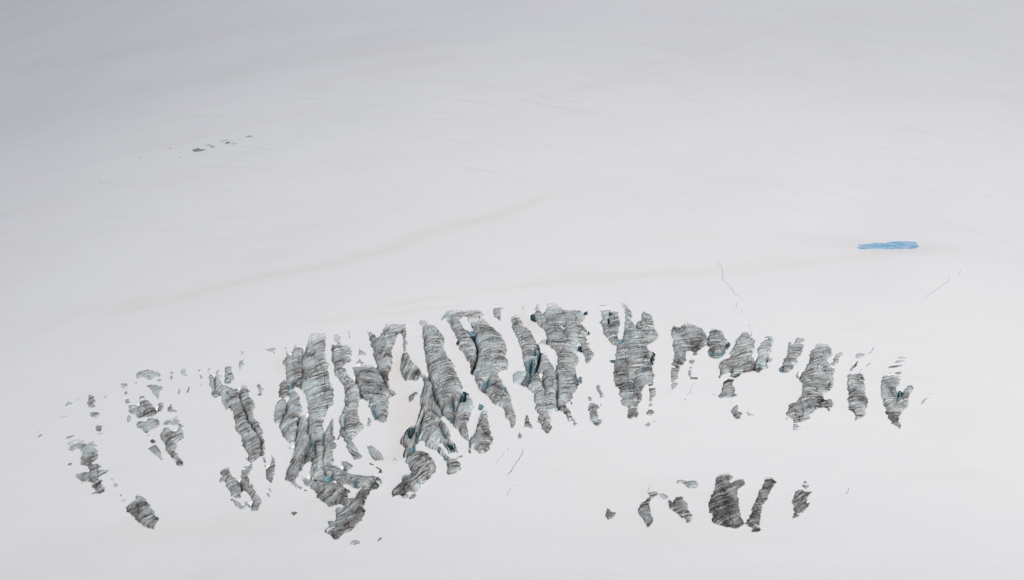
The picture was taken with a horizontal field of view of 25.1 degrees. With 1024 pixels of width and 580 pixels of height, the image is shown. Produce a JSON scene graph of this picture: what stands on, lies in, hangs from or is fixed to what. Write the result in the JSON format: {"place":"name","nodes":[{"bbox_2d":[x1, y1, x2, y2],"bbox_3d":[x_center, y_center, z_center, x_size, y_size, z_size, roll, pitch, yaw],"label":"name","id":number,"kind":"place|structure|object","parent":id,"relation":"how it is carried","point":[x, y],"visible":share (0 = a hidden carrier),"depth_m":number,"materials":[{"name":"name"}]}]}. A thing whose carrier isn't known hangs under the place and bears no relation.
{"place":"outdoors","nodes":[
{"label":"outdoors","id":0,"kind":"place"},
{"bbox_2d":[0,0,1023,579],"bbox_3d":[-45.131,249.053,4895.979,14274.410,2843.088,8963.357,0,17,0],"label":"ground","id":1,"kind":"structure","parent":0,"point":[778,160],"depth_m":1263.41,"materials":[{"name":"white snow"}]},
{"bbox_2d":[65,401,74,406],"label":"ice patch","id":2,"kind":"object","parent":1,"relation":"on","point":[69,404],"visible":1,"depth_m":1207.34,"materials":[{"name":"grey ice"}]},
{"bbox_2d":[67,439,108,493],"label":"ice patch","id":3,"kind":"object","parent":1,"relation":"on","point":[89,456],"visible":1,"depth_m":1167.08,"materials":[{"name":"grey ice"}]},
{"bbox_2d":[87,394,95,407],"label":"ice patch","id":4,"kind":"object","parent":1,"relation":"on","point":[91,402],"visible":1,"depth_m":1204.71,"materials":[{"name":"grey ice"}]},
{"bbox_2d":[90,412,99,416],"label":"ice lens","id":5,"kind":"object","parent":1,"relation":"on","point":[94,414],"visible":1,"depth_m":1196.38,"materials":[{"name":"grey ice"}]},
{"bbox_2d":[95,425,101,431],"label":"ice patch","id":6,"kind":"object","parent":1,"relation":"on","point":[98,427],"visible":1,"depth_m":1186.90,"materials":[{"name":"grey ice"}]},
{"bbox_2d":[126,494,158,529],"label":"ice outcrop","id":7,"kind":"object","parent":1,"relation":"on","point":[139,509],"visible":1,"depth_m":1130.88,"materials":[{"name":"grey ice"}]},
{"bbox_2d":[128,399,156,417],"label":"ice block","id":8,"kind":"structure","parent":1,"relation":"on","point":[145,408],"depth_m":1190.01,"materials":[{"name":"grey ice"}]},
{"bbox_2d":[136,418,159,432],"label":"ice block","id":9,"kind":"structure","parent":1,"relation":"on","point":[148,425],"depth_m":1180.20,"materials":[{"name":"grey ice"}]},
{"bbox_2d":[136,369,159,379],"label":"ice patch","id":10,"kind":"object","parent":1,"relation":"on","point":[149,374],"visible":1,"depth_m":1210.49,"materials":[{"name":"grey ice"}]},
{"bbox_2d":[147,385,161,398],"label":"ice patch","id":11,"kind":"object","parent":1,"relation":"on","point":[156,389],"visible":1,"depth_m":1199.89,"materials":[{"name":"grey ice"}]},
{"bbox_2d":[148,445,162,459],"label":"ice patch","id":12,"kind":"object","parent":1,"relation":"on","point":[155,449],"visible":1,"depth_m":1163.74,"materials":[{"name":"grey ice"}]},
{"bbox_2d":[158,402,163,411],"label":"ice chip","id":13,"kind":"object","parent":1,"relation":"on","point":[160,406],"visible":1,"depth_m":1188.94,"materials":[{"name":"grey ice"}]},
{"bbox_2d":[160,416,184,465],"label":"ice rib","id":14,"kind":"object","parent":1,"relation":"on","point":[169,438],"visible":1,"depth_m":1168.22,"materials":[{"name":"grey ice"}]},
{"bbox_2d":[168,404,176,411],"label":"ice chip","id":15,"kind":"object","parent":1,"relation":"on","point":[170,409],"visible":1,"depth_m":1185.52,"materials":[{"name":"grey ice"}]},
{"bbox_2d":[181,368,187,376],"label":"ice chip","id":16,"kind":"object","parent":1,"relation":"on","point":[183,372],"visible":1,"depth_m":1206.00,"materials":[{"name":"grey ice"}]},
{"bbox_2d":[192,148,205,151],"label":"ice patch","id":17,"kind":"object","parent":1,"relation":"on","point":[196,150],"visible":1,"depth_m":1395.31,"materials":[{"name":"grey ice"}]},
{"bbox_2d":[209,374,218,397],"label":"ice rib","id":18,"kind":"object","parent":1,"relation":"on","point":[212,385],"visible":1,"depth_m":1193.91,"materials":[{"name":"grey ice"}]},
{"bbox_2d":[224,366,234,382],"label":"ice block","id":19,"kind":"structure","parent":1,"relation":"on","point":[229,376],"depth_m":1197.14,"materials":[{"name":"grey ice"}]},
{"bbox_2d":[219,467,241,497],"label":"ice fin","id":20,"kind":"object","parent":1,"relation":"on","point":[233,486],"visible":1,"depth_m":1135.46,"materials":[{"name":"grey ice"}]},
{"bbox_2d":[214,369,261,510],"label":"ice rib","id":21,"kind":"object","parent":1,"relation":"on","point":[250,440],"visible":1,"depth_m":1160.44,"materials":[{"name":"grey ice"}]},
{"bbox_2d":[238,360,243,369],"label":"ice chip","id":22,"kind":"object","parent":1,"relation":"on","point":[241,364],"visible":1,"depth_m":1202.78,"materials":[{"name":"grey ice"}]},
{"bbox_2d":[240,384,264,455],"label":"ice rib","id":23,"kind":"object","parent":1,"relation":"on","point":[247,403],"visible":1,"depth_m":1174.05,"materials":[{"name":"grey ice"}]},
{"bbox_2d":[257,384,264,395],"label":"ice chip","id":24,"kind":"object","parent":1,"relation":"on","point":[260,389],"visible":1,"depth_m":1184.90,"materials":[{"name":"grey ice"}]},
{"bbox_2d":[266,455,274,482],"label":"ice fin","id":25,"kind":"object","parent":1,"relation":"on","point":[270,472],"visible":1,"depth_m":1137.81,"materials":[{"name":"grey ice"}]},
{"bbox_2d":[265,348,275,353],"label":"ice patch","id":26,"kind":"object","parent":1,"relation":"on","point":[271,349],"visible":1,"depth_m":1207.68,"materials":[{"name":"grey ice"}]},
{"bbox_2d":[274,399,286,424],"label":"ice slab","id":27,"kind":"structure","parent":1,"relation":"on","point":[280,411],"depth_m":1170.64,"materials":[{"name":"grey ice"}]},
{"bbox_2d":[278,344,303,398],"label":"ice rib","id":28,"kind":"object","parent":1,"relation":"on","point":[293,367],"visible":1,"depth_m":1191.04,"materials":[{"name":"grey ice"}]},
{"bbox_2d":[279,389,302,443],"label":"ice slab","id":29,"kind":"structure","parent":1,"relation":"on","point":[288,426],"depth_m":1164.33,"materials":[{"name":"grey ice"}]},
{"bbox_2d":[285,415,314,488],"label":"ice slab","id":30,"kind":"structure","parent":1,"relation":"on","point":[304,453],"depth_m":1143.82,"materials":[{"name":"grey ice"}]},
{"bbox_2d":[301,333,333,480],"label":"ice rib","id":31,"kind":"object","parent":1,"relation":"on","point":[317,388],"visible":1,"depth_m":1176.68,"materials":[{"name":"grey ice"}]},
{"bbox_2d":[322,416,336,467],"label":"ice spur","id":32,"kind":"structure","parent":1,"relation":"on","point":[330,445],"depth_m":1146.17,"materials":[{"name":"grey ice"}]},
{"bbox_2d":[300,476,369,539],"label":"ice outcrop","id":33,"kind":"object","parent":1,"relation":"on","point":[350,515],"visible":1,"depth_m":1111.87,"materials":[{"name":"grey ice"}]},
{"bbox_2d":[331,334,363,439],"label":"ice rib","id":34,"kind":"object","parent":1,"relation":"on","point":[351,426],"visible":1,"depth_m":1172.81,"materials":[{"name":"grey ice"}]},
{"bbox_2d":[315,464,381,490],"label":"ice block","id":35,"kind":"structure","parent":1,"relation":"on","point":[339,475],"depth_m":1125.82,"materials":[{"name":"grey ice"}]},
{"bbox_2d":[342,461,352,471],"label":"ice lump","id":36,"kind":"object","parent":35,"relation":"on","point":[346,465],"visible":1,"depth_m":1133.67,"materials":[{"name":"grey ice"}]},
{"bbox_2d":[344,436,362,459],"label":"ice chain","id":37,"kind":"object","parent":1,"relation":"on","point":[353,450],"visible":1,"depth_m":1141.74,"materials":[{"name":"grey ice"}]},
{"bbox_2d":[350,540,360,544],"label":"ice lump","id":38,"kind":"object","parent":1,"relation":"on","point":[355,542],"visible":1,"depth_m":1089.39,"materials":[{"name":"grey ice"}]},
{"bbox_2d":[358,347,365,355],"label":"ice patch","id":39,"kind":"object","parent":1,"relation":"on","point":[361,352],"visible":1,"depth_m":1196.35,"materials":[{"name":"grey ice"}]},
{"bbox_2d":[367,418,371,426],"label":"ice chip","id":40,"kind":"object","parent":1,"relation":"on","point":[369,422],"visible":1,"depth_m":1156.04,"materials":[{"name":"grey ice"}]},
{"bbox_2d":[352,365,395,422],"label":"ice slab","id":41,"kind":"structure","parent":1,"relation":"on","point":[375,392],"depth_m":1172.27,"materials":[{"name":"grey ice"}]},
{"bbox_2d":[367,445,383,460],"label":"ice lump","id":42,"kind":"object","parent":1,"relation":"on","point":[375,453],"visible":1,"depth_m":1137.55,"materials":[{"name":"grey ice"}]},
{"bbox_2d":[367,324,408,389],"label":"ice rib","id":43,"kind":"object","parent":1,"relation":"on","point":[382,345],"visible":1,"depth_m":1197.29,"materials":[{"name":"grey ice"}]},
{"bbox_2d":[401,330,407,351],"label":"ice sliver","id":44,"kind":"object","parent":1,"relation":"on","point":[404,334],"visible":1,"depth_m":1200.70,"materials":[{"name":"grey ice"}]},
{"bbox_2d":[400,352,421,380],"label":"ice fin","id":45,"kind":"object","parent":1,"relation":"on","point":[410,370],"visible":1,"depth_m":1181.79,"materials":[{"name":"grey ice"}]},
{"bbox_2d":[409,392,417,401],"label":"ice chip","id":46,"kind":"object","parent":1,"relation":"on","point":[411,397],"visible":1,"depth_m":1167.54,"materials":[{"name":"grey ice"}]},
{"bbox_2d":[392,450,435,496],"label":"ice outcrop","id":47,"kind":"object","parent":1,"relation":"on","point":[422,466],"visible":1,"depth_m":1121.74,"materials":[{"name":"grey ice"}]},
{"bbox_2d":[400,374,441,457],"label":"ice wall","id":48,"kind":"structure","parent":1,"relation":"on","point":[409,439],"depth_m":1155.16,"materials":[{"name":"grey ice"}]},
{"bbox_2d":[417,411,457,460],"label":"ice block","id":49,"kind":"structure","parent":1,"relation":"on","point":[434,431],"depth_m":1142.47,"materials":[{"name":"grey ice"}]},
{"bbox_2d":[419,320,468,423],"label":"ice rib","id":50,"kind":"object","parent":1,"relation":"on","point":[449,395],"visible":1,"depth_m":1175.88,"materials":[{"name":"grey ice"}]},
{"bbox_2d":[447,455,461,474],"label":"ice patch","id":51,"kind":"object","parent":1,"relation":"on","point":[453,465],"visible":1,"depth_m":1125.30,"materials":[{"name":"grey ice"}]},
{"bbox_2d":[441,310,483,374],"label":"ice rib","id":52,"kind":"object","parent":1,"relation":"on","point":[467,345],"visible":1,"depth_m":1199.71,"materials":[{"name":"grey ice"}]},
{"bbox_2d":[453,395,473,440],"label":"ice block","id":53,"kind":"structure","parent":1,"relation":"on","point":[463,413],"depth_m":1151.61,"materials":[{"name":"grey ice"}]},
{"bbox_2d":[468,404,492,453],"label":"ice fin","id":54,"kind":"object","parent":1,"relation":"on","point":[480,440],"visible":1,"depth_m":1138.73,"materials":[{"name":"grey ice"}]},
{"bbox_2d":[468,317,515,427],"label":"ice rib","id":55,"kind":"object","parent":1,"relation":"on","point":[492,361],"visible":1,"depth_m":1180.06,"materials":[{"name":"grey ice"}]},
{"bbox_2d":[493,308,502,321],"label":"ice chip","id":56,"kind":"object","parent":1,"relation":"on","point":[497,313],"visible":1,"depth_m":1212.35,"materials":[{"name":"grey ice"}]},
{"bbox_2d":[507,450,523,476],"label":"snow crack","id":57,"kind":"object","parent":1,"relation":"on","point":[516,463],"visible":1,"depth_m":1125.76,"materials":[{"name":"grey snow"}]},
{"bbox_2d":[513,371,526,383],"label":"snow cornice","id":58,"kind":"structure","parent":1,"relation":"on","point":[519,377],"depth_m":1173.42,"materials":[{"name":"white snow"}]},
{"bbox_2d":[511,314,542,386],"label":"ice rib","id":59,"kind":"object","parent":1,"relation":"on","point":[530,347],"visible":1,"depth_m":1189.69,"materials":[{"name":"grey ice"}]},
{"bbox_2d":[524,415,531,428],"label":"ice spike","id":60,"kind":"object","parent":1,"relation":"on","point":[528,424],"visible":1,"depth_m":1146.76,"materials":[{"name":"grey ice"}]},
{"bbox_2d":[527,353,557,433],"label":"ice rib","id":61,"kind":"object","parent":1,"relation":"on","point":[544,390],"visible":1,"depth_m":1164.83,"materials":[{"name":"grey ice"}]},
{"bbox_2d":[514,99,591,114],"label":"snow crack","id":62,"kind":"object","parent":1,"relation":"on","point":[552,106],"visible":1,"depth_m":1389.05,"materials":[{"name":"grey snow"}]},
{"bbox_2d":[530,303,588,425],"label":"ice rib","id":63,"kind":"object","parent":1,"relation":"on","point":[566,331],"visible":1,"depth_m":1193.73,"materials":[{"name":"grey ice"}]},
{"bbox_2d":[578,342,593,363],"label":"ice block","id":64,"kind":"structure","parent":1,"relation":"on","point":[588,353],"depth_m":1187.42,"materials":[{"name":"grey ice"}]},
{"bbox_2d":[588,403,601,425],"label":"ice patch","id":65,"kind":"object","parent":1,"relation":"on","point":[593,413],"visible":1,"depth_m":1151.69,"materials":[{"name":"grey ice"}]},
{"bbox_2d":[596,384,603,397],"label":"ice chip","id":66,"kind":"object","parent":1,"relation":"on","point":[599,391],"visible":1,"depth_m":1164.69,"materials":[{"name":"grey ice"}]},
{"bbox_2d":[600,310,619,345],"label":"ice rib","id":67,"kind":"object","parent":1,"relation":"on","point":[610,322],"visible":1,"depth_m":1203.28,"materials":[{"name":"grey ice"}]},
{"bbox_2d":[605,508,615,519],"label":"ice chip","id":68,"kind":"object","parent":1,"relation":"on","point":[609,514],"visible":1,"depth_m":1096.57,"materials":[{"name":"grey ice"}]},
{"bbox_2d":[610,303,658,418],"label":"ice rib","id":69,"kind":"object","parent":1,"relation":"on","point":[633,374],"visible":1,"depth_m":1181.81,"materials":[{"name":"grey ice"}]},
{"bbox_2d":[638,491,657,526],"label":"ice outcrop","id":70,"kind":"object","parent":1,"relation":"on","point":[644,512],"visible":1,"depth_m":1098.14,"materials":[{"name":"grey ice"}]},
{"bbox_2d":[646,410,653,414],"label":"ice chip","id":71,"kind":"object","parent":1,"relation":"on","point":[650,412],"visible":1,"depth_m":1153.46,"materials":[{"name":"grey ice"}]},
{"bbox_2d":[649,388,656,401],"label":"ice patch","id":72,"kind":"object","parent":1,"relation":"on","point":[652,391],"visible":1,"depth_m":1164.32,"materials":[{"name":"grey ice"}]},
{"bbox_2d":[659,493,667,499],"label":"ice chip","id":73,"kind":"object","parent":1,"relation":"on","point":[663,496],"visible":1,"depth_m":1107.16,"materials":[{"name":"grey ice"}]},
{"bbox_2d":[671,367,680,381],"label":"ice patch","id":74,"kind":"object","parent":1,"relation":"on","point":[674,373],"visible":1,"depth_m":1175.55,"materials":[{"name":"grey ice"}]},
{"bbox_2d":[668,496,692,522],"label":"ice outcrop","id":75,"kind":"object","parent":1,"relation":"on","point":[678,505],"visible":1,"depth_m":1100.55,"materials":[{"name":"grey ice"}]},
{"bbox_2d":[676,480,697,487],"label":"ice patch","id":76,"kind":"object","parent":1,"relation":"on","point":[691,484],"visible":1,"depth_m":1114.76,"materials":[{"name":"grey ice"}]},
{"bbox_2d":[671,322,708,367],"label":"rib of ice","id":77,"kind":"structure","parent":1,"relation":"on","point":[687,336],"depth_m":1194.53,"materials":[{"name":"grey ice"}]},
{"bbox_2d":[688,370,697,379],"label":"ice chip","id":78,"kind":"object","parent":1,"relation":"on","point":[689,372],"visible":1,"depth_m":1174.28,"materials":[{"name":"grey ice"}]},
{"bbox_2d":[708,329,729,358],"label":"ice block","id":79,"kind":"structure","parent":1,"relation":"on","point":[718,344],"depth_m":1193.92,"materials":[{"name":"grey ice"}]},
{"bbox_2d":[708,473,744,528],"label":"ice outcrop","id":80,"kind":"object","parent":1,"relation":"on","point":[724,508],"visible":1,"depth_m":1104.01,"materials":[{"name":"grey ice"}]},
{"bbox_2d":[718,379,736,397],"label":"ice patch","id":81,"kind":"object","parent":1,"relation":"on","point":[728,389],"visible":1,"depth_m":1167.11,"materials":[{"name":"grey ice"}]},
{"bbox_2d":[717,262,744,301],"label":"snow crack","id":82,"kind":"object","parent":1,"relation":"on","point":[727,283],"visible":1,"depth_m":1233.55,"materials":[{"name":"grey snow"}]},
{"bbox_2d":[731,405,741,418],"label":"ice patch","id":83,"kind":"object","parent":1,"relation":"on","point":[736,413],"visible":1,"depth_m":1154.93,"materials":[{"name":"grey ice"}]},
{"bbox_2d":[718,332,755,377],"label":"ice rib","id":84,"kind":"object","parent":1,"relation":"on","point":[739,361],"visible":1,"depth_m":1184.61,"materials":[{"name":"grey ice"}]},
{"bbox_2d":[745,477,776,528],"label":"ice outcrop","id":85,"kind":"object","parent":1,"relation":"on","point":[753,521],"visible":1,"depth_m":1105.72,"materials":[{"name":"grey ice"}]},
{"bbox_2d":[754,339,773,372],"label":"ice rib","id":86,"kind":"object","parent":1,"relation":"on","point":[764,350],"visible":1,"depth_m":1188.74,"materials":[{"name":"grey ice"}]},
{"bbox_2d":[779,337,803,372],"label":"ice rib","id":87,"kind":"object","parent":1,"relation":"on","point":[794,351],"visible":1,"depth_m":1189.72,"materials":[{"name":"grey ice"}]},
{"bbox_2d":[793,424,800,430],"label":"ice chip","id":88,"kind":"object","parent":1,"relation":"on","point":[796,427],"visible":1,"depth_m":1149.06,"materials":[{"name":"grey ice"}]},
{"bbox_2d":[791,489,811,517],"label":"ice outcrop","id":89,"kind":"object","parent":1,"relation":"on","point":[799,500],"visible":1,"depth_m":1107.79,"materials":[{"name":"grey ice"}]},
{"bbox_2d":[786,344,842,422],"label":"ice rib","id":90,"kind":"object","parent":1,"relation":"on","point":[816,379],"visible":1,"depth_m":1173.69,"materials":[{"name":"grey ice"}]},
{"bbox_2d":[847,369,867,420],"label":"ice rib","id":91,"kind":"object","parent":1,"relation":"on","point":[857,399],"visible":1,"depth_m":1170.04,"materials":[{"name":"grey ice"}]},
{"bbox_2d":[855,353,864,357],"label":"ice chip","id":92,"kind":"object","parent":1,"relation":"on","point":[859,355],"visible":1,"depth_m":1193.98,"materials":[{"name":"grey ice"}]},
{"bbox_2d":[881,375,913,428],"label":"ice rib","id":93,"kind":"object","parent":1,"relation":"on","point":[895,402],"visible":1,"depth_m":1170.78,"materials":[{"name":"grey ice"}]},
{"bbox_2d":[856,241,919,248],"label":"water","id":94,"kind":"structure","parent":0,"point":[900,245],"depth_m":1272.39,"materials":[{"name":"blue liquid"}]}
]}

